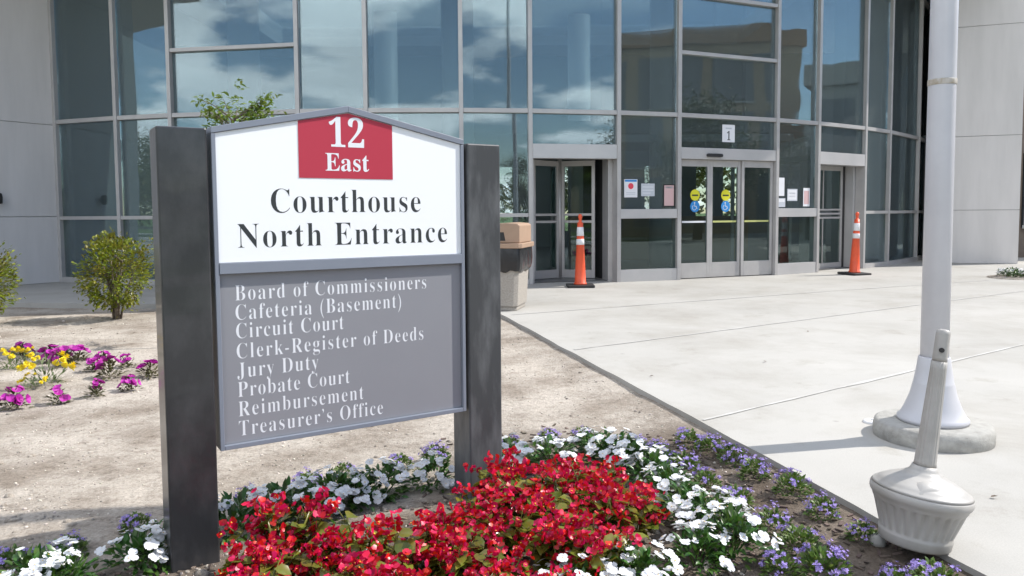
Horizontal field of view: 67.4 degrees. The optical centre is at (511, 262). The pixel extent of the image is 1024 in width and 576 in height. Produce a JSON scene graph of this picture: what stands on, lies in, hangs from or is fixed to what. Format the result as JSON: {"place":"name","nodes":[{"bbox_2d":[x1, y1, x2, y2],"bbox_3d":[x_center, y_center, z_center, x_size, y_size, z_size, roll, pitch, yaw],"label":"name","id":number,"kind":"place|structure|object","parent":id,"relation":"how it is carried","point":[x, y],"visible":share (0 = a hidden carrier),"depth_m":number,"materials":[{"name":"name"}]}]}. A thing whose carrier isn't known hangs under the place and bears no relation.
{"place":"outdoors","nodes":[
{"label":"outdoors","id":0,"kind":"place"},
{"bbox_2d":[0,307,972,575],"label":"soil","id":1,"kind":"structure","parent":0,"point":[130,491],"depth_m":4.07,"materials":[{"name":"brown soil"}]},
{"bbox_2d":[0,240,25,314],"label":"shrub","id":2,"kind":"object","parent":1,"relation":"on","point":[3,267],"visible":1,"depth_m":8.71,"materials":[{"name":"green plant"}]},
{"bbox_2d":[0,346,31,369],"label":"marigold plant","id":3,"kind":"object","parent":1,"relation":"on","point":[11,355],"visible":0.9,"depth_m":6.01,"materials":[{"name":"yellow plant"}]},
{"bbox_2d":[0,543,32,575],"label":"ageratum plant","id":4,"kind":"object","parent":1,"relation":"on","point":[6,553],"visible":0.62,"depth_m":2.61,"materials":[{"name":"green plant"}]},
{"bbox_2d":[0,385,33,410],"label":"petunia plant","id":5,"kind":"object","parent":1,"relation":"on","point":[17,399],"visible":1,"depth_m":4.86,"materials":[{"name":"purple plant"}]},
{"bbox_2d":[0,540,72,575],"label":"vinca plant","id":6,"kind":"object","parent":1,"relation":"on","point":[28,559],"visible":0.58,"depth_m":2.45,"materials":[{"name":"white plant"}]},
{"bbox_2d":[15,351,75,382],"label":"marigold plant","id":7,"kind":"object","parent":1,"relation":"on","point":[55,362],"visible":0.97,"depth_m":5.54,"materials":[{"name":"yellow plant"}]},
{"bbox_2d":[42,384,70,404],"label":"petunia plant","id":8,"kind":"object","parent":1,"relation":"on","point":[58,392],"visible":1,"depth_m":5.00,"materials":[{"name":"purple plant"}]},
{"bbox_2d":[18,536,99,575],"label":"vinca plant","id":9,"kind":"object","parent":1,"relation":"on","point":[68,551],"visible":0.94,"depth_m":2.43,"materials":[{"name":"white plant"}]},
{"bbox_2d":[47,345,80,365],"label":"petunia plant","id":10,"kind":"object","parent":1,"relation":"on","point":[65,348],"visible":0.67,"depth_m":6.16,"materials":[{"name":"purple plant"}]},
{"bbox_2d":[47,529,89,556],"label":"ageratum plant","id":11,"kind":"object","parent":1,"relation":"on","point":[81,543],"visible":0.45,"depth_m":2.76,"materials":[{"name":"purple plant"}]},
{"bbox_2d":[79,378,105,397],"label":"petunia plant","id":12,"kind":"object","parent":1,"relation":"on","point":[95,384],"visible":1,"depth_m":5.18,"materials":[{"name":"purple plant"}]},
{"bbox_2d":[93,355,128,380],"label":"petunia plant","id":13,"kind":"object","parent":1,"relation":"on","point":[102,366],"visible":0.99,"depth_m":5.74,"materials":[{"name":"green plant"}]},
{"bbox_2d":[71,227,154,319],"bbox_3d":[-4.612,0.148,9.018,1.014,1.146,0.958,-2,4,-26],"label":"shrub","id":14,"kind":"object","parent":1,"relation":"on","point":[114,300],"visible":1,"depth_m":8.90,"materials":[{"name":"green plant"}]},
{"bbox_2d":[116,374,141,391],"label":"petunia plant","id":15,"kind":"object","parent":1,"relation":"on","point":[126,380],"visible":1,"depth_m":5.34,"materials":[{"name":"purple plant"}]},
{"bbox_2d":[94,524,170,575],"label":"vinca plant","id":16,"kind":"object","parent":1,"relation":"on","point":[151,544],"visible":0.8,"depth_m":2.58,"materials":[{"name":"white plant"}]},
{"bbox_2d":[117,511,151,534],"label":"ageratum plant","id":17,"kind":"object","parent":1,"relation":"on","point":[127,520],"visible":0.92,"depth_m":2.93,"materials":[{"name":"purple plant"}]},
{"bbox_2d":[136,359,157,379],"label":"petunia plant","id":18,"kind":"object","parent":1,"relation":"on","point":[148,369],"visible":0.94,"depth_m":5.78,"materials":[{"name":"purple plant"}]},
{"bbox_2d":[126,518,168,570],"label":"vinca plant","id":19,"kind":"object","parent":1,"relation":"on","point":[160,537],"visible":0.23,"depth_m":2.65,"materials":[{"name":"white plant"}]},
{"bbox_2d":[190,78,286,128],"bbox_3d":[-2.567,-0.430,7.190,0.983,2.516,0.848,3,5,39],"label":"young tree","id":20,"kind":"object","parent":1,"relation":"on","point":[244,113],"visible":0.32,"depth_m":7.12,"materials":[{"name":"green plant"}]},
{"bbox_2d":[218,486,263,544],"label":"vinca plant","id":21,"kind":"object","parent":1,"relation":"on","point":[234,507],"visible":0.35,"depth_m":2.91,"materials":[{"name":"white plant"}]},
{"bbox_2d":[214,535,284,575],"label":"begonia plant","id":22,"kind":"object","parent":1,"relation":"on","point":[232,560],"visible":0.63,"depth_m":2.36,"materials":[{"name":"red plant"}]},
{"bbox_2d":[231,547,291,575],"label":"begonia plant","id":23,"kind":"object","parent":1,"relation":"on","point":[281,568],"visible":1,"depth_m":2.21,"materials":[{"name":"red plant"}]},
{"bbox_2d":[221,532,316,575],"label":"begonia plant","id":24,"kind":"object","parent":1,"relation":"on","point":[269,561],"visible":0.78,"depth_m":2.38,"materials":[{"name":"red plant"}]},
{"bbox_2d":[216,486,340,575],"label":"begonia plant","id":25,"kind":"object","parent":1,"relation":"on","point":[258,526],"visible":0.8,"depth_m":2.52,"materials":[{"name":"red plant"}]},
{"bbox_2d":[246,475,313,527],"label":"vinca plant","id":26,"kind":"object","parent":1,"relation":"on","point":[273,487],"visible":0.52,"depth_m":3.05,"materials":[{"name":"white plant"}]},
{"bbox_2d":[273,471,351,523],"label":"vinca plant","id":27,"kind":"object","parent":1,"relation":"on","point":[331,485],"visible":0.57,"depth_m":3.06,"materials":[{"name":"white plant"}]},
{"bbox_2d":[289,536,351,575],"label":"begonia plant","id":28,"kind":"object","parent":1,"relation":"on","point":[317,567],"visible":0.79,"depth_m":2.37,"materials":[{"name":"red plant"}]},
{"bbox_2d":[149,106,501,572],"bbox_3d":[-0.635,0.292,2.944,1.309,1.749,0.145,-3,4,-32],"label":"entrance sign","id":29,"kind":"object","parent":1,"relation":"on","point":[326,271],"visible":1,"depth_m":2.81,"materials":[{"name":"grey metal"}]},
{"bbox_2d":[299,464,370,515],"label":"vinca plant","id":30,"kind":"object","parent":1,"relation":"on","point":[333,478],"visible":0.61,"depth_m":3.19,"materials":[{"name":"white plant"}]},
{"bbox_2d":[308,496,402,572],"bbox_3d":[-0.514,0.928,2.476,0.326,0.296,0.243,2,4,32],"label":"begonia plant","id":31,"kind":"object","parent":1,"relation":"on","point":[358,543],"visible":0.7,"depth_m":2.45,"materials":[{"name":"red plant"}]},
{"bbox_2d":[331,467,389,512],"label":"vinca plant","id":32,"kind":"object","parent":1,"relation":"on","point":[356,480],"visible":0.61,"depth_m":3.20,"materials":[{"name":"white plant"}]},
{"bbox_2d":[349,456,411,503],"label":"vinca plant","id":33,"kind":"object","parent":1,"relation":"on","point":[385,476],"visible":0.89,"depth_m":3.28,"materials":[{"name":"white plant"}]},
{"bbox_2d":[332,508,441,575],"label":"begonia plant","id":34,"kind":"object","parent":1,"relation":"on","point":[416,552],"visible":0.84,"depth_m":2.34,"materials":[{"name":"red plant"}]},
{"bbox_2d":[383,553,454,575],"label":"begonia plant","id":35,"kind":"object","parent":1,"relation":"on","point":[401,570],"visible":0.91,"depth_m":2.19,"materials":[{"name":"red plant"}]},
{"bbox_2d":[404,450,454,493],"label":"vinca plant","id":36,"kind":"object","parent":1,"relation":"on","point":[432,462],"visible":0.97,"depth_m":3.38,"materials":[{"name":"white plant"}]},
{"bbox_2d":[418,440,450,463],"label":"ageratum plant","id":37,"kind":"object","parent":1,"relation":"on","point":[438,448],"visible":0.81,"depth_m":3.75,"materials":[{"name":"purple plant"}]},
{"bbox_2d":[389,501,483,574],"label":"begonia plant","id":38,"kind":"object","parent":1,"relation":"on","point":[454,515],"visible":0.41,"depth_m":2.49,"materials":[{"name":"red plant"}]},
{"bbox_2d":[425,525,484,575],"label":"begonia plant","id":39,"kind":"object","parent":1,"relation":"on","point":[460,560],"visible":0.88,"depth_m":2.38,"materials":[{"name":"red plant"}]},
{"bbox_2d":[437,508,511,571],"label":"begonia plant","id":40,"kind":"object","parent":1,"relation":"on","point":[495,528],"visible":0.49,"depth_m":2.56,"materials":[{"name":"red plant"}]},
{"bbox_2d":[451,480,504,524],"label":"begonia plant","id":41,"kind":"object","parent":1,"relation":"on","point":[461,488],"visible":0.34,"depth_m":2.87,"materials":[{"name":"red plant"}]},
{"bbox_2d":[464,557,521,575],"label":"begonia plant","id":42,"kind":"object","parent":1,"relation":"on","point":[483,570],"visible":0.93,"depth_m":2.27,"materials":[{"name":"red plant"}]},
{"bbox_2d":[468,537,538,575],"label":"begonia plant","id":43,"kind":"object","parent":1,"relation":"on","point":[484,555],"visible":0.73,"depth_m":2.36,"materials":[{"name":"red plant"}]},
{"bbox_2d":[464,484,544,557],"bbox_3d":[-0.033,0.919,2.689,0.314,0.268,0.270,0,4,13],"label":"begonia plant","id":44,"kind":"object","parent":1,"relation":"on","point":[490,509],"visible":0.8,"depth_m":2.64,"materials":[{"name":"red plant"}]},
{"bbox_2d":[463,445,553,516],"bbox_3d":[-0.021,0.887,3.018,0.308,0.289,0.293,6,6,42],"label":"begonia plant","id":45,"kind":"object","parent":1,"relation":"on","point":[519,471],"visible":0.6,"depth_m":3.00,"materials":[{"name":"red plant"}]},
{"bbox_2d":[85,423,939,575],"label":"bark mulch","id":46,"kind":"object","parent":1,"relation":"on","point":[731,573],"visible":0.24,"depth_m":2.87,"materials":[{"name":"brown wood"}]},
{"bbox_2d":[502,432,543,467],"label":"vinca plant","id":47,"kind":"object","parent":1,"relation":"on","point":[524,447],"visible":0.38,"depth_m":3.50,"materials":[{"name":"white plant"}]},
{"bbox_2d":[485,463,571,533],"bbox_3d":[0.060,0.890,2.837,0.338,0.297,0.293,0,4,4],"label":"begonia plant","id":48,"kind":"object","parent":1,"relation":"on","point":[531,490],"visible":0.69,"depth_m":2.81,"materials":[{"name":"red plant"}]},
{"bbox_2d":[517,563,580,575],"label":"begonia plant","id":49,"kind":"object","parent":1,"relation":"on","point":[564,568],"visible":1,"depth_m":2.28,"materials":[{"name":"red plant"}]},
{"bbox_2d":[527,433,577,468],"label":"vinca plant","id":50,"kind":"object","parent":1,"relation":"on","point":[559,443],"visible":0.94,"depth_m":3.67,"materials":[{"name":"white plant"}]},
{"bbox_2d":[529,459,579,511],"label":"begonia plant","id":51,"kind":"object","parent":1,"relation":"on","point":[560,485],"visible":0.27,"depth_m":3.08,"materials":[{"name":"red plant"}]},
{"bbox_2d":[520,489,588,570],"bbox_3d":[0.159,0.911,2.542,0.210,0.305,0.350,1,4,21],"label":"begonia plant","id":52,"kind":"object","parent":1,"relation":"on","point":[565,519],"visible":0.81,"depth_m":2.45,"materials":[{"name":"red plant"}]},
{"bbox_2d":[539,453,590,473],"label":"begonia plant","id":53,"kind":"object","parent":1,"relation":"on","point":[561,460],"visible":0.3,"depth_m":3.23,"materials":[{"name":"red plant"}]},
{"bbox_2d":[518,513,612,575],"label":"begonia plant","id":54,"kind":"object","parent":1,"relation":"on","point":[594,559],"visible":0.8,"depth_m":2.41,"materials":[{"name":"red plant"}]},
{"bbox_2d":[533,549,617,575],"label":"vinca plant","id":55,"kind":"object","parent":1,"relation":"on","point":[610,570],"visible":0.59,"depth_m":2.35,"materials":[{"name":"white plant"}]},
{"bbox_2d":[547,456,609,520],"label":"begonia plant","id":56,"kind":"object","parent":1,"relation":"on","point":[581,484],"visible":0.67,"depth_m":2.88,"materials":[{"name":"red plant"}]},
{"bbox_2d":[567,426,618,461],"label":"vinca plant","id":57,"kind":"object","parent":1,"relation":"on","point":[579,440],"visible":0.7,"depth_m":3.75,"materials":[{"name":"white plant"}]},
{"bbox_2d":[568,455,628,497],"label":"begonia plant","id":58,"kind":"object","parent":1,"relation":"on","point":[609,471],"visible":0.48,"depth_m":3.00,"materials":[{"name":"red plant"}]},
{"bbox_2d":[568,544,644,575],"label":"vinca plant","id":59,"kind":"object","parent":1,"relation":"on","point":[624,570],"visible":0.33,"depth_m":2.41,"materials":[{"name":"white plant"}]},
{"bbox_2d":[565,511,647,572],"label":"begonia plant","id":60,"kind":"object","parent":1,"relation":"on","point":[624,535],"visible":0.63,"depth_m":2.45,"materials":[{"name":"red plant"}]},
{"bbox_2d":[574,476,655,541],"bbox_3d":[0.368,0.911,2.736,0.270,0.266,0.258,2,-3,19],"label":"begonia plant","id":61,"kind":"object","parent":1,"relation":"on","point":[614,501],"visible":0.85,"depth_m":2.71,"materials":[{"name":"red plant"}]},
{"bbox_2d":[585,427,645,466],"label":"vinca plant","id":62,"kind":"object","parent":1,"relation":"on","point":[603,452],"visible":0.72,"depth_m":3.63,"materials":[{"name":"white plant"}]},
{"bbox_2d":[608,433,662,473],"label":"vinca plant","id":63,"kind":"object","parent":1,"relation":"on","point":[637,443],"visible":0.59,"depth_m":3.51,"materials":[{"name":"white plant"}]},
{"bbox_2d":[614,480,670,531],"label":"begonia plant","id":64,"kind":"object","parent":1,"relation":"on","point":[646,504],"visible":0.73,"depth_m":2.81,"materials":[{"name":"red plant"}]},
{"bbox_2d":[604,539,683,575],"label":"vinca plant","id":65,"kind":"object","parent":1,"relation":"on","point":[652,569],"visible":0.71,"depth_m":2.41,"materials":[{"name":"white plant"}]},
{"bbox_2d":[621,444,684,486],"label":"vinca plant","id":66,"kind":"object","parent":1,"relation":"on","point":[657,458],"visible":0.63,"depth_m":3.38,"materials":[{"name":"white plant"}]},
{"bbox_2d":[636,461,700,501],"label":"vinca plant","id":67,"kind":"object","parent":1,"relation":"on","point":[665,473],"visible":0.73,"depth_m":3.20,"materials":[{"name":"white plant"}]},
{"bbox_2d":[652,473,714,524],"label":"vinca plant","id":68,"kind":"object","parent":1,"relation":"on","point":[673,502],"visible":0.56,"depth_m":2.99,"materials":[{"name":"white plant"}]},
{"bbox_2d":[667,445,704,474],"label":"ageratum plant","id":69,"kind":"object","parent":1,"relation":"on","point":[686,458],"visible":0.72,"depth_m":3.51,"materials":[{"name":"purple plant"}]},
{"bbox_2d":[673,426,702,448],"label":"ageratum plant","id":70,"kind":"object","parent":1,"relation":"on","point":[684,434],"visible":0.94,"depth_m":3.91,"materials":[{"name":"purple plant"}]},
{"bbox_2d":[659,520,736,575],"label":"vinca plant","id":71,"kind":"object","parent":1,"relation":"on","point":[722,562],"visible":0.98,"depth_m":2.56,"materials":[{"name":"white plant"}]},
{"bbox_2d":[689,466,723,491],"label":"ageratum plant","id":72,"kind":"object","parent":1,"relation":"on","point":[706,477],"visible":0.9,"depth_m":3.31,"materials":[{"name":"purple plant"}]},
{"bbox_2d":[695,432,724,454],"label":"ageratum plant","id":73,"kind":"object","parent":1,"relation":"on","point":[709,440],"visible":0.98,"depth_m":3.79,"materials":[{"name":"purple plant"}]},
{"bbox_2d":[669,485,753,540],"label":"vinca plant","id":74,"kind":"object","parent":1,"relation":"on","point":[697,499],"visible":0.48,"depth_m":2.86,"materials":[{"name":"white plant"}]},
{"bbox_2d":[716,441,748,467],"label":"ageratum plant","id":75,"kind":"object","parent":1,"relation":"on","point":[729,452],"visible":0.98,"depth_m":3.60,"materials":[{"name":"purple plant"}]},
{"bbox_2d":[688,497,783,570],"bbox_3d":[0.778,0.935,2.682,0.336,0.227,0.314,9,13,38],"label":"vinca plant","id":76,"kind":"object","parent":1,"relation":"on","point":[734,519],"visible":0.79,"depth_m":2.65,"materials":[{"name":"white plant"}]},
{"bbox_2d":[720,483,757,511],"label":"ageratum plant","id":77,"kind":"object","parent":1,"relation":"on","point":[737,491],"visible":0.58,"depth_m":3.10,"materials":[{"name":"purple plant"}]},
{"bbox_2d":[735,454,773,480],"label":"ageratum plant","id":78,"kind":"object","parent":1,"relation":"on","point":[760,466],"visible":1,"depth_m":3.39,"materials":[{"name":"green plant"}]},
{"bbox_2d":[751,500,792,537],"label":"ageratum plant","id":79,"kind":"object","parent":1,"relation":"on","point":[776,518],"visible":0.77,"depth_m":2.86,"materials":[{"name":"purple plant"}]},
{"bbox_2d":[759,549,800,575],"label":"ageratum plant","id":80,"kind":"object","parent":1,"relation":"on","point":[773,560],"visible":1,"depth_m":2.50,"materials":[{"name":"purple plant"}]},
{"bbox_2d":[771,467,814,497],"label":"ageratum plant","id":81,"kind":"object","parent":1,"relation":"on","point":[794,479],"visible":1,"depth_m":3.19,"materials":[{"name":"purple plant"}]},
{"bbox_2d":[776,522,827,556],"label":"ageratum plant","id":82,"kind":"object","parent":1,"relation":"on","point":[799,531],"visible":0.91,"depth_m":2.68,"materials":[{"name":"green plant"}]},
{"bbox_2d":[802,489,842,522],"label":"ageratum plant","id":83,"kind":"object","parent":1,"relation":"on","point":[821,503],"visible":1,"depth_m":2.96,"materials":[{"name":"purple plant"}]},
{"bbox_2d":[796,538,853,575],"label":"ageratum plant","id":84,"kind":"object","parent":1,"relation":"on","point":[813,558],"visible":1,"depth_m":2.48,"materials":[{"name":"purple plant"}]},
{"bbox_2d":[844,517,877,543],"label":"ageratum plant","id":85,"kind":"object","parent":1,"relation":"on","point":[866,527],"visible":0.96,"depth_m":2.75,"materials":[{"name":"purple plant"}]},
{"bbox_2d":[876,560,910,575],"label":"ageratum plant","id":86,"kind":"object","parent":1,"relation":"on","point":[890,570],"visible":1,"depth_m":2.43,"materials":[{"name":"purple plant"}]},
{"bbox_2d":[905,556,961,575],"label":"ageratum plant","id":87,"kind":"object","parent":1,"relation":"on","point":[937,568],"visible":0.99,"depth_m":2.39,"materials":[{"name":"purple plant"}]},
{"bbox_2d":[0,257,1023,575],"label":"plaza","id":88,"kind":"structure","parent":0,"point":[832,445],"depth_m":6.05,"materials":[{"name":"concrete"}]},
{"bbox_2d":[0,0,1023,285],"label":"courthouse building","id":89,"kind":"structure","parent":88,"relation":"on","point":[822,100],"depth_m":13.07,"materials":[{"name":"glass"}]},
{"bbox_2d":[534,159,594,278],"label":"double door","id":90,"kind":"structure","parent":89,"relation":"in","point":[559,271],"depth_m":13.27,"materials":[{"name":"metal"}]},
{"bbox_2d":[624,179,636,196],"bbox_3d":[1.972,-1.230,12.745,0.240,0.300,0.003,-2,4,-17],"label":"notice","id":91,"kind":"object","parent":89,"relation":"attached to","point":[630,187],"visible":1,"depth_m":12.74,"materials":[{"name":"white paper"}]},
{"bbox_2d":[663,184,674,206],"bbox_3d":[2.651,-1.128,12.963,0.220,0.380,0.003,-2,4,-17],"label":"notice","id":92,"kind":"object","parent":89,"relation":"attached to","point":[668,195],"visible":1,"depth_m":12.96,"materials":[{"name":"pink paper"}]},
{"bbox_2d":[681,159,709,277],"bbox_3d":[3.127,-0.748,13.229,0.650,2.030,0.050,-2,4,-24],"label":"sliding door leaf","id":93,"kind":"structure","parent":89,"relation":"in","point":[688,270],"depth_m":13.27,"materials":[{"name":"metal"}]},
{"bbox_2d":[709,160,740,276],"bbox_3d":[3.728,-0.769,13.491,0.660,2.030,0.050,-2,4,-24],"label":"sliding door leaf","id":94,"kind":"structure","parent":89,"relation":"in","point":[730,268],"depth_m":13.49,"materials":[{"name":"metal"}]},
{"bbox_2d":[722,124,734,141],"bbox_3d":[3.769,-2.244,13.366,0.270,0.300,0.003,-2,4,-24],"label":"number plate","id":95,"kind":"object","parent":89,"relation":"attached to","point":[728,133],"visible":1,"depth_m":13.36,"materials":[{"name":"white paper"}]},
{"bbox_2d":[819,165,842,268],"bbox_3d":[6.120,-0.892,15.150,1.311,2.020,0.050,-3,4,-35],"label":"swing door","id":96,"kind":"structure","parent":89,"relation":"in","point":[827,168],"depth_m":15.39,"materials":[{"name":"metal"}]},
{"bbox_2d":[923,13,929,138],"bbox_3d":[9.772,-4.356,18.233,0.068,2.870,1.740,1,4,15],"label":"side window","id":97,"kind":"structure","parent":89,"relation":"in","point":[928,16],"depth_m":17.96,"materials":[{"name":"black glass"}]},
{"bbox_2d":[500,222,533,310],"bbox_3d":[-0.155,0.036,9.321,0.729,1.040,0.729,1,4,14],"label":"litter bin","id":98,"kind":"object","parent":88,"relation":"on","point":[516,245],"visible":0.48,"depth_m":9.00,"materials":[{"name":"grey"}]},
{"bbox_2d":[566,214,594,287],"bbox_3d":[1.059,-0.183,11.913,0.420,1.130,0.420,0,4,0],"label":"traffic cone","id":99,"kind":"object","parent":88,"relation":"on","point":[580,277],"visible":1,"depth_m":11.86,"materials":[{"name":"orange plastic"}]},
{"bbox_2d":[510,279,1023,419],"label":"slab joints","id":100,"kind":"object","parent":88,"relation":"on","point":[865,381],"visible":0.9,"depth_m":6.19,"materials":[{"name":"grey concrete"}]},
{"bbox_2d":[837,212,871,275],"bbox_3d":[6.202,-0.343,13.855,0.420,1.130,0.420,-1,4,-23],"label":"traffic cone","id":101,"kind":"object","parent":88,"relation":"on","point":[854,268],"visible":1,"depth_m":13.80,"materials":[{"name":"orange plastic"}]},
{"bbox_2d":[869,329,975,554],"bbox_3d":[1.426,0.594,2.627,0.322,0.738,0.322,7,2,0],"label":"cigarette receptacle","id":102,"kind":"object","parent":88,"relation":"on","point":[923,505],"visible":1,"depth_m":2.56,"materials":[{"name":"beige plastic"}]},
{"bbox_2d":[873,0,996,453],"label":"flagpole","id":103,"kind":"object","parent":88,"relation":"on","point":[961,432],"visible":0.81,"depth_m":3.78,"materials":[{"name":"metal"}]},
{"bbox_2d":[565,213,735,230],"bbox_3d":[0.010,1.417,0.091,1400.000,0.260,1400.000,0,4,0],"label":"ground","id":104,"kind":"structure","parent":0,"point":[697,214],"depth_m":275.23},
{"bbox_2d":[565,167,735,219],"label":"woods","id":105,"kind":"object","parent":104,"relation":"on","point":[728,188],"visible":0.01,"depth_m":65.72,"materials":[{"name":"green plant"}]},
{"bbox_2d":[565,167,904,212],"label":"sky","id":106,"kind":"structure","parent":0,"point":[700,189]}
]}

